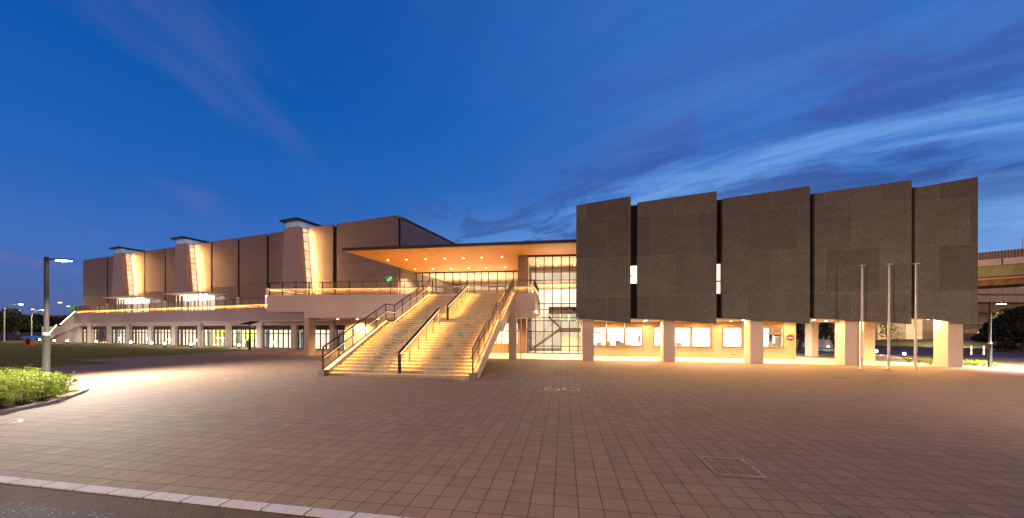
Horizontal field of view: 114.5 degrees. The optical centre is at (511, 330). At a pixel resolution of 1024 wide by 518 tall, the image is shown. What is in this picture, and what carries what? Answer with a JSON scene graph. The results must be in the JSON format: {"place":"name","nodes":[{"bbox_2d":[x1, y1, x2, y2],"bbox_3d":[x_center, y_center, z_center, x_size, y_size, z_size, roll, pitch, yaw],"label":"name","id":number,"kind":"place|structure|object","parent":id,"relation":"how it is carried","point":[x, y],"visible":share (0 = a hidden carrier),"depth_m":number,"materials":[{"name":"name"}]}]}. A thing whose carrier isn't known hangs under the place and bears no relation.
{"place":"outdoors","nodes":[
{"label":"outdoors","id":0,"kind":"place"},
{"bbox_2d":[0,502,134,517],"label":"coarse asphalt road","id":1,"kind":"structure","parent":0,"point":[20,510],"depth_m":4.12,"materials":[{"name":"grey asphalt"}]},
{"bbox_2d":[69,305,79,308],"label":"road sign gantry","id":2,"kind":"object","parent":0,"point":[72,306],"visible":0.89,"depth_m":124.00,"materials":[{"name":"green metal"}]},
{"bbox_2d":[0,341,246,368],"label":"lawn","id":3,"kind":"structure","parent":0,"point":[14,353],"depth_m":33.93,"materials":[{"name":"green plant"}]},
{"bbox_2d":[3,304,22,340],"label":"curved street lamp","id":4,"kind":"object","parent":3,"relation":"on","point":[4,321],"visible":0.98,"depth_m":61.97,"materials":[{"name":"silver metal"}]},
{"bbox_2d":[21,336,41,344],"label":"playhouse","id":5,"kind":"object","parent":3,"relation":"on","point":[28,340],"visible":0.89,"depth_m":46.90,"materials":[{"name":"red plastic"}]},
{"bbox_2d":[0,483,321,517],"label":"red asphalt path","id":6,"kind":"structure","parent":0,"point":[118,506],"depth_m":4.29,"materials":[{"name":"asphalt"}]},
{"bbox_2d":[0,330,987,347],"bbox_3d":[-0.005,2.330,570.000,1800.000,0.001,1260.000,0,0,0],"label":"ground","id":7,"kind":"structure","parent":0,"point":[10,336],"depth_m":114.67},
{"bbox_2d":[0,308,21,338],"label":"broadleaf tree","id":8,"kind":"object","parent":7,"relation":"on","point":[14,310],"visible":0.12,"depth_m":73.83,"materials":[{"name":"green plant"}]},
{"bbox_2d":[0,311,41,339],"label":"broadleaf tree","id":9,"kind":"object","parent":7,"relation":"on","point":[17,322],"visible":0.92,"depth_m":67.70,"materials":[{"name":"green plant"}]},
{"bbox_2d":[10,319,42,335],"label":"broadleaf tree","id":10,"kind":"object","parent":7,"relation":"on","point":[23,330],"visible":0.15,"depth_m":79.87,"materials":[{"name":"green plant"}]},
{"bbox_2d":[17,315,71,334],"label":"elevated highway","id":11,"kind":"structure","parent":7,"relation":"on","point":[25,333],"depth_m":126.50,"materials":[{"name":"concrete"}]},
{"bbox_2d":[31,314,63,325],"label":"broadleaf tree","id":12,"kind":"object","parent":7,"relation":"on","point":[40,318],"visible":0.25,"depth_m":83.30,"materials":[{"name":"green plant"}]},
{"bbox_2d":[49,316,61,325],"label":"broadleaf tree","id":13,"kind":"object","parent":7,"relation":"on","point":[54,318],"visible":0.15,"depth_m":85.66,"materials":[{"name":"green plant"}]},
{"bbox_2d":[818,322,834,339],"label":"pine tree","id":14,"kind":"object","parent":7,"relation":"on","point":[826,330],"visible":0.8,"depth_m":49.82,"materials":[{"name":"green plant"}]},
{"bbox_2d":[769,322,985,335],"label":"ramp","id":15,"kind":"structure","parent":7,"relation":"on","point":[965,325],"depth_m":74.75,"materials":[{"name":"yellow paint"}]},
{"bbox_2d":[875,323,902,342],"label":"pine tree","id":16,"kind":"object","parent":7,"relation":"on","point":[885,327],"visible":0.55,"depth_m":51.97,"materials":[{"name":"green plant"}]},
{"bbox_2d":[886,320,921,338],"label":"bridge pier","id":17,"kind":"structure","parent":7,"relation":"on","point":[906,331],"depth_m":57.00,"materials":[{"name":"concrete"}]},
{"bbox_2d":[922,248,1023,338],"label":"overpass","id":18,"kind":"object","parent":7,"relation":"on","point":[1001,269],"visible":0.03,"depth_m":62.60,"materials":[{"name":"yellow paint"}]},
{"bbox_2d":[963,287,1023,339],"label":"overpass","id":19,"kind":"object","parent":7,"relation":"on","point":[1013,297],"visible":0.14,"depth_m":82.41,"materials":[{"name":"brown paint"}]},
{"bbox_2d":[971,318,1021,349],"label":"pine tree","id":20,"kind":"object","parent":7,"relation":"on","point":[976,337],"visible":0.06,"depth_m":40.38,"materials":[{"name":"green plant"}]},
{"bbox_2d":[0,339,1023,517],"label":"plaza paving","id":21,"kind":"structure","parent":0,"point":[504,438],"depth_m":7.06,"materials":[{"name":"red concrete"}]},
{"bbox_2d":[0,420,22,424],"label":"manhole cover","id":22,"kind":"object","parent":21,"relation":"on","point":[8,422],"visible":1,"depth_m":8.16,"materials":[{"name":"metal"}]},
{"bbox_2d":[31,309,43,335],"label":"curved street lamp","id":23,"kind":"object","parent":21,"relation":"on","point":[31,323],"visible":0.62,"depth_m":63.94,"materials":[{"name":"silver metal"}]},
{"bbox_2d":[0,383,88,413],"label":"bed kerb","id":24,"kind":"structure","parent":21,"relation":"on","point":[85,388],"depth_m":10.08,"materials":[{"name":"grey concrete"}]},
{"bbox_2d":[0,385,82,409],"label":"bed soil","id":25,"kind":"structure","parent":24,"relation":"in","point":[74,388],"depth_m":10.66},
{"bbox_2d":[0,370,20,378],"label":"azalea shrub","id":26,"kind":"object","parent":25,"relation":"on","point":[7,375],"visible":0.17,"depth_m":12.60,"materials":[{"name":"yellow plant"}]},
{"bbox_2d":[0,391,23,408],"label":"azalea shrub","id":27,"kind":"object","parent":25,"relation":"on","point":[3,399],"visible":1,"depth_m":9.28,"materials":[{"name":"green plant"}]},
{"bbox_2d":[0,377,23,385],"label":"azalea shrub","id":28,"kind":"object","parent":25,"relation":"on","point":[7,380],"visible":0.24,"depth_m":11.48,"materials":[{"name":"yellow plant"}]},
{"bbox_2d":[0,367,23,372],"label":"azalea shrub","id":29,"kind":"object","parent":25,"relation":"on","point":[6,369],"visible":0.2,"depth_m":14.00,"materials":[{"name":"green plant"}]},
{"bbox_2d":[0,389,23,405],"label":"azalea shrub","id":30,"kind":"object","parent":25,"relation":"on","point":[9,395],"visible":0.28,"depth_m":9.53,"materials":[{"name":"green plant"}]},
{"bbox_2d":[0,373,23,379],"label":"azalea shrub","id":31,"kind":"object","parent":25,"relation":"on","point":[17,377],"visible":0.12,"depth_m":12.44,"materials":[{"name":"green plant"}]},
{"bbox_2d":[0,382,34,403],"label":"azalea shrub","id":32,"kind":"object","parent":25,"relation":"on","point":[4,388],"visible":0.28,"depth_m":10.04,"materials":[{"name":"yellow plant"}]},
{"bbox_2d":[6,371,35,378],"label":"azalea shrub","id":33,"kind":"object","parent":25,"relation":"on","point":[22,373],"visible":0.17,"depth_m":12.95,"materials":[{"name":"green plant"}]},
{"bbox_2d":[1,377,43,387],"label":"azalea shrub","id":34,"kind":"object","parent":25,"relation":"on","point":[25,383],"visible":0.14,"depth_m":10.89,"materials":[{"name":"green plant"}]},
{"bbox_2d":[7,374,38,383],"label":"azalea shrub","id":35,"kind":"object","parent":25,"relation":"on","point":[22,378],"visible":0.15,"depth_m":11.83,"materials":[{"name":"green plant"}]},
{"bbox_2d":[12,365,36,370],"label":"azalea shrub","id":36,"kind":"object","parent":25,"relation":"on","point":[17,366],"visible":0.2,"depth_m":15.15,"materials":[{"name":"green plant"}]},
{"bbox_2d":[7,383,44,404],"bbox_3d":[-14.673,1.919,9.796,0.866,0.614,0.841,0,0,29],"label":"azalea shrub","id":37,"kind":"object","parent":25,"relation":"on","point":[25,396],"visible":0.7,"depth_m":9.87,"materials":[{"name":"green plant"}]},
{"bbox_2d":[17,364,55,373],"bbox_3d":[-21.375,1.859,14.633,0.999,0.708,0.970,0,0,-10],"label":"azalea shrub","id":38,"kind":"object","parent":25,"relation":"on","point":[29,369],"visible":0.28,"depth_m":14.72,"materials":[{"name":"green plant"}]},
{"bbox_2d":[24,371,56,379],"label":"azalea shrub","id":39,"kind":"object","parent":25,"relation":"on","point":[39,374],"visible":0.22,"depth_m":12.99,"materials":[{"name":"green plant"}]},
{"bbox_2d":[24,368,61,376],"bbox_3d":[-19.402,1.888,13.597,1.003,0.659,0.926,0,0,-17],"label":"azalea shrub","id":40,"kind":"object","parent":25,"relation":"on","point":[42,374],"visible":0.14,"depth_m":13.55,"materials":[{"name":"green plant"}]},
{"bbox_2d":[20,384,65,400],"bbox_3d":[-14.719,1.959,10.318,0.734,0.534,0.906,0,0,23],"label":"azalea shrub","id":41,"kind":"object","parent":25,"relation":"on","point":[45,391],"visible":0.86,"depth_m":10.29,"materials":[{"name":"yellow plant"}]},
{"bbox_2d":[30,378,72,397],"bbox_3d":[-15.243,1.896,10.842,1.121,0.660,0.908,0,0,-21],"label":"azalea shrub","id":42,"kind":"object","parent":25,"relation":"on","point":[50,382],"visible":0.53,"depth_m":10.84,"materials":[{"name":"green plant"}]},
{"bbox_2d":[36,370,72,382],"bbox_3d":[-18.080,1.902,12.960,0.967,0.636,0.893,0,0,7],"label":"azalea shrub","id":43,"kind":"object","parent":25,"relation":"on","point":[59,375],"visible":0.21,"depth_m":13.10,"materials":[{"name":"green plant"}]},
{"bbox_2d":[45,379,66,393],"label":"azalea shrub","id":44,"kind":"object","parent":25,"relation":"on","point":[55,382],"visible":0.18,"depth_m":11.49,"materials":[{"name":"green plant"}]},
{"bbox_2d":[43,371,80,388],"bbox_3d":[-16.444,1.869,11.899,0.972,0.710,1.001,0,0,-15],"label":"azalea shrub","id":45,"kind":"object","parent":25,"relation":"on","point":[66,379],"visible":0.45,"depth_m":12.09,"materials":[{"name":"green plant"}]},
{"bbox_2d":[42,257,73,371],"bbox_3d":[-20.951,-0.559,15.141,1.345,5.635,0.310,0,0,4],"label":"street lamp","id":46,"kind":"object","parent":21,"relation":"on","point":[46,334],"visible":0.78,"depth_m":15.12,"materials":[{"name":"grey metal"}]},
{"bbox_2d":[0,476,408,517],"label":"kerb strip","id":47,"kind":"object","parent":21,"relation":"on","point":[266,507],"visible":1,"depth_m":4.41,"materials":[{"name":"concrete"}]},
{"bbox_2d":[239,321,259,349],"bbox_3d":[-30.525,0.579,38.323,1.600,3.320,1.050,0,0,0],"label":"solar lamp post","id":48,"kind":"object","parent":21,"relation":"on","point":[249,323],"visible":1,"depth_m":38.24,"materials":[{"name":"brown metal"}]},
{"bbox_2d":[42,215,461,349],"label":"exhibition hall","id":49,"kind":"structure","parent":21,"relation":"on","point":[244,268],"depth_m":47.12,"materials":[{"name":"brown concrete"}]},
{"bbox_2d":[83,326,86,342],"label":"window","id":50,"kind":"structure","parent":49,"relation":"in","point":[84,327],"depth_m":57.59,"materials":[{"name":"black glass"}]},
{"bbox_2d":[94,326,105,342],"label":"window","id":51,"kind":"structure","parent":49,"relation":"in","point":[96,328],"depth_m":55.85,"materials":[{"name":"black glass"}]},
{"bbox_2d":[112,326,125,343],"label":"window","id":52,"kind":"structure","parent":49,"relation":"in","point":[121,332],"depth_m":53.83,"materials":[{"name":"clear glass"}]},
{"bbox_2d":[132,326,147,343],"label":"window","id":53,"kind":"structure","parent":49,"relation":"in","point":[135,328],"depth_m":51.82,"materials":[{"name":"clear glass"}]},
{"bbox_2d":[154,326,170,344],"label":"window","id":54,"kind":"structure","parent":49,"relation":"in","point":[164,328],"depth_m":49.70,"materials":[{"name":"clear glass"}]},
{"bbox_2d":[75,298,264,313],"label":"terrace balustrade","id":55,"kind":"object","parent":49,"relation":"on","point":[125,308],"visible":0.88,"depth_m":47.37,"materials":[{"name":"brown metal"}]},
{"bbox_2d":[178,326,196,345],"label":"window","id":56,"kind":"structure","parent":49,"relation":"in","point":[181,328],"depth_m":47.47,"materials":[{"name":"clear glass"}]},
{"bbox_2d":[204,326,224,346],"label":"window","id":57,"kind":"structure","parent":49,"relation":"in","point":[209,329],"depth_m":45.53,"materials":[{"name":"clear glass"}]},
{"bbox_2d":[232,326,255,346],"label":"window","id":58,"kind":"structure","parent":49,"relation":"in","point":[237,328],"depth_m":43.50,"materials":[{"name":"clear glass"}]},
{"bbox_2d":[263,325,290,348],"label":"window","id":59,"kind":"structure","parent":49,"relation":"in","point":[273,336],"depth_m":41.26,"materials":[{"name":"clear glass"}]},
{"bbox_2d":[298,325,328,349],"bbox_3d":[-23.301,0.833,39.013,5.372,2.820,0.240,0,0,20],"label":"window","id":60,"kind":"structure","parent":49,"relation":"in","point":[321,333],"depth_m":38.83,"materials":[{"name":"clear glass"}]},
{"bbox_2d":[337,325,344,349],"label":"window","id":61,"kind":"structure","parent":49,"relation":"in","point":[341,328],"depth_m":37.69,"materials":[{"name":"clear glass"}]},
{"bbox_2d":[267,293,539,358],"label":"raised deck","id":62,"kind":"structure","parent":21,"relation":"on","point":[311,308],"depth_m":29.82,"materials":[{"name":"concrete"}]},
{"bbox_2d":[269,280,538,297],"bbox_3d":[-9.450,-3.831,34.026,24.535,1.225,12.104,0,0,12],"label":"deck balustrade","id":63,"kind":"object","parent":62,"relation":"on","point":[297,290],"visible":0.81,"depth_m":30.23,"materials":[{"name":"brown metal"}]},
{"bbox_2d":[318,279,514,379],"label":"staircase","id":64,"kind":"structure","parent":21,"relation":"on","point":[451,336],"depth_m":19.23,"materials":[{"name":"beige concrete"}]},
{"bbox_2d":[342,239,600,354],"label":"entrance hall","id":65,"kind":"structure","parent":21,"relation":"on","point":[548,267],"depth_m":35.04,"materials":[{"name":"brown metal"}]},
{"bbox_2d":[488,286,496,293],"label":"door","id":66,"kind":"structure","parent":65,"relation":"in","point":[488,286],"depth_m":40.52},
{"bbox_2d":[491,330,517,352],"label":"ground doors","id":67,"kind":"structure","parent":65,"relation":"in","point":[503,330],"depth_m":33.24,"materials":[{"name":"white metal"}]},
{"bbox_2d":[544,388,559,390],"bbox_3d":[1.551,2.297,12.759,0.600,0.012,0.600,0,0,0],"label":"manhole cover","id":68,"kind":"object","parent":21,"relation":"on","point":[551,389],"visible":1,"depth_m":12.72,"materials":[{"name":"metal"}]},
{"bbox_2d":[563,388,579,390],"bbox_3d":[2.311,2.298,12.840,0.640,0.012,0.640,0,0,0],"label":"manhole cover","id":69,"kind":"object","parent":21,"relation":"on","point":[572,389],"visible":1,"depth_m":12.73,"materials":[{"name":"metal"}]},
{"bbox_2d":[699,456,767,478],"bbox_3d":[3.693,2.301,5.572,0.742,0.016,0.787,0,0,11],"label":"paved hatch","id":70,"kind":"object","parent":21,"relation":"on","point":[730,474],"visible":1,"depth_m":5.48,"materials":[{"name":"metal"}]},
{"bbox_2d":[858,265,864,368],"bbox_3d":[21.380,-0.831,20.125,0.332,6.347,0.324,0,0,0],"label":"flagpole","id":71,"kind":"object","parent":21,"relation":"on","point":[862,351],"visible":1,"depth_m":20.09,"materials":[{"name":"silver metal"}]},
{"bbox_2d":[885,264,891,368],"bbox_3d":[22.875,-0.847,19.992,0.334,6.385,0.326,0,0,0],"label":"flagpole","id":72,"kind":"object","parent":21,"relation":"on","point":[889,351],"visible":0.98,"depth_m":19.96,"materials":[{"name":"silver metal"}]},
{"bbox_2d":[911,263,919,369],"bbox_3d":[24.274,-0.847,19.808,0.334,6.391,0.326,0,0,0],"label":"flagpole","id":73,"kind":"object","parent":21,"relation":"on","point":[915,358],"visible":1,"depth_m":19.78,"materials":[{"name":"silver metal"}]},
{"bbox_2d":[988,302,1007,367],"bbox_3d":[30.764,0.280,20.898,0.994,4.164,0.229,0,0,4],"label":"street lamp","id":74,"kind":"object","parent":21,"relation":"on","point":[990,335],"visible":1,"depth_m":20.88,"materials":[{"name":"grey metal"}]},
{"bbox_2d":[0,0,1023,330],"label":"sky","id":75,"kind":"structure","parent":0,"point":[134,124],"materials":[{"name":"blue"}]},
{"bbox_2d":[488,353,968,366],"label":"arcade floor","id":76,"kind":"structure","parent":0,"point":[802,360],"depth_m":26.18,"materials":[{"name":"concrete"}]},
{"bbox_2d":[576,177,977,366],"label":"concrete wing","id":77,"kind":"structure","parent":76,"relation":"on","point":[708,275],"depth_m":22.57,"materials":[{"name":"concrete"}]},
{"bbox_2d":[594,322,606,345],"bbox_3d":[7.694,0.350,29.753,1.704,2.190,0.290,0,0,10],"label":"window","id":78,"kind":"structure","parent":77,"relation":"in","point":[596,324],"depth_m":29.64,"materials":[{"name":"white metal"}]},
{"bbox_2d":[606,322,624,346],"bbox_3d":[9.266,0.353,29.463,1.613,2.190,0.290,0,0,10],"label":"window","id":79,"kind":"structure","parent":77,"relation":"in","point":[615,325],"depth_m":29.42,"materials":[{"name":"white metal"}]},
{"bbox_2d":[624,322,642,346],"bbox_3d":[10.779,0.357,29.184,1.584,2.190,0.290,0,0,10],"label":"window","id":80,"kind":"structure","parent":77,"relation":"in","point":[633,325],"depth_m":29.13,"materials":[{"name":"white metal"}]},
{"bbox_2d":[631,265,636,283],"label":"slot window","id":81,"kind":"structure","parent":77,"relation":"in","point":[633,267],"depth_m":24.52,"materials":[{"name":"white glass"}]},
{"bbox_2d":[653,322,659,346],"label":"window","id":82,"kind":"structure","parent":77,"relation":"in","point":[656,324],"depth_m":28.81,"materials":[{"name":"brown metal"}]},
{"bbox_2d":[675,322,691,346],"bbox_3d":[14.653,0.364,28.470,1.605,2.190,0.290,0,0,10],"label":"window","id":83,"kind":"structure","parent":77,"relation":"in","point":[681,325],"depth_m":28.42,"materials":[{"name":"white metal"}]},
{"bbox_2d":[691,322,711,347],"bbox_3d":[16.191,0.367,28.186,1.641,2.190,0.290,0,0,10],"label":"window","id":84,"kind":"structure","parent":77,"relation":"in","point":[693,324],"depth_m":28.17,"materials":[{"name":"white metal"}]},
{"bbox_2d":[716,263,720,294],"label":"slot window","id":85,"kind":"structure","parent":77,"relation":"in","point":[718,292],"depth_m":23.47,"materials":[{"name":"beige glass"}]},
{"bbox_2d":[722,322,743,347],"bbox_3d":[18.583,0.372,27.745,1.592,2.190,0.290,0,0,10],"label":"window","id":86,"kind":"structure","parent":77,"relation":"in","point":[732,325],"depth_m":27.71,"materials":[{"name":"brown metal"}]},
{"bbox_2d":[742,322,743,346],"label":"window","id":87,"kind":"structure","parent":77,"relation":"in","point":[742,322],"depth_m":27.55,"materials":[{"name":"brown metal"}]},
{"bbox_2d":[764,322,784,347],"bbox_3d":[21.555,0.378,27.197,1.619,2.190,0.290,0,0,10],"label":"window","id":88,"kind":"structure","parent":77,"relation":"in","point":[772,325],"depth_m":27.14,"materials":[{"name":"brown metal"}]},
{"bbox_2d":[787,334,793,340],"bbox_3d":[22.792,0.608,26.933,0.540,0.540,0.040,0,0,10],"label":"no parking sign","id":89,"kind":"object","parent":77,"relation":"attached to","point":[790,337],"visible":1,"depth_m":26.92,"materials":[{"name":"red metal"}]},
{"bbox_2d":[769,340,804,346],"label":"wall","id":90,"kind":"structure","parent":0,"point":[797,342],"depth_m":46.20,"materials":[{"name":"concrete"}]},
{"bbox_2d":[818,336,832,347],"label":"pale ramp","id":91,"kind":"structure","parent":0,"point":[823,343],"depth_m":44.01,"materials":[{"name":"grey concrete"}]},
{"bbox_2d":[796,347,1023,357],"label":"service road","id":92,"kind":"structure","parent":0,"point":[929,351],"depth_m":36.48,"materials":[{"name":"grey asphalt"}]},
{"bbox_2d":[977,308,1013,332],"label":"pine tree","id":93,"kind":"object","parent":92,"relation":"on","point":[1002,311],"visible":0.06,"depth_m":45.51,"materials":[{"name":"green plant"}]},
{"bbox_2d":[977,305,1023,351],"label":"pine tree","id":94,"kind":"object","parent":92,"relation":"on","point":[1008,324],"visible":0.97,"depth_m":36.98,"materials":[{"name":"green plant"}]},
{"bbox_2d":[992,340,1020,351],"bbox_3d":[54.926,1.781,36.473,2.238,1.472,1.716,0,0,0],"label":"bush","id":95,"kind":"object","parent":92,"relation":"on","point":[1006,345],"visible":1,"depth_m":36.30,"materials":[{"name":"green plant"}]},
{"bbox_2d":[796,353,1023,366],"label":"planting soil","id":96,"kind":"structure","parent":0,"point":[896,358],"depth_m":28.31,"materials":[{"name":"brown soil"}]},
{"bbox_2d":[796,323,804,349],"bbox_3d":[35.046,0.079,39.961,2.148,4.649,1.857,0,0,0],"label":"pine tree","id":97,"kind":"object","parent":96,"relation":"on","point":[800,328],"visible":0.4,"depth_m":39.85,"materials":[{"name":"green plant"}]},
{"bbox_2d":[903,356,913,361],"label":"young plant","id":98,"kind":"object","parent":96,"relation":"on","point":[909,359],"visible":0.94,"depth_m":24.14,"materials":[{"name":"yellow plant"}]},
{"bbox_2d":[924,358,932,364],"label":"young plant","id":99,"kind":"object","parent":96,"relation":"on","point":[929,361],"visible":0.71,"depth_m":22.33,"materials":[{"name":"yellow plant"}]},
{"bbox_2d":[963,359,971,365],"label":"young plant","id":100,"kind":"object","parent":96,"relation":"on","point":[965,362],"visible":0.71,"depth_m":21.90,"materials":[{"name":"yellow plant"}]},
{"bbox_2d":[966,359,980,365],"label":"young plant","id":101,"kind":"object","parent":96,"relation":"on","point":[973,363],"visible":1,"depth_m":21.64,"materials":[{"name":"green plant"}]},
{"bbox_2d":[977,360,987,365],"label":"young plant","id":102,"kind":"object","parent":96,"relation":"on","point":[985,362],"visible":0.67,"depth_m":21.68,"materials":[{"name":"green plant"}]},
{"bbox_2d":[830,339,1020,346],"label":"grass bank","id":103,"kind":"structure","parent":0,"point":[910,343],"depth_m":49.85,"materials":[{"name":"green plant"}]},
{"bbox_2d":[875,325,885,339],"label":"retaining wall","id":104,"kind":"structure","parent":103,"relation":"on","point":[878,332],"depth_m":60.00,"materials":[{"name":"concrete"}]}
]}

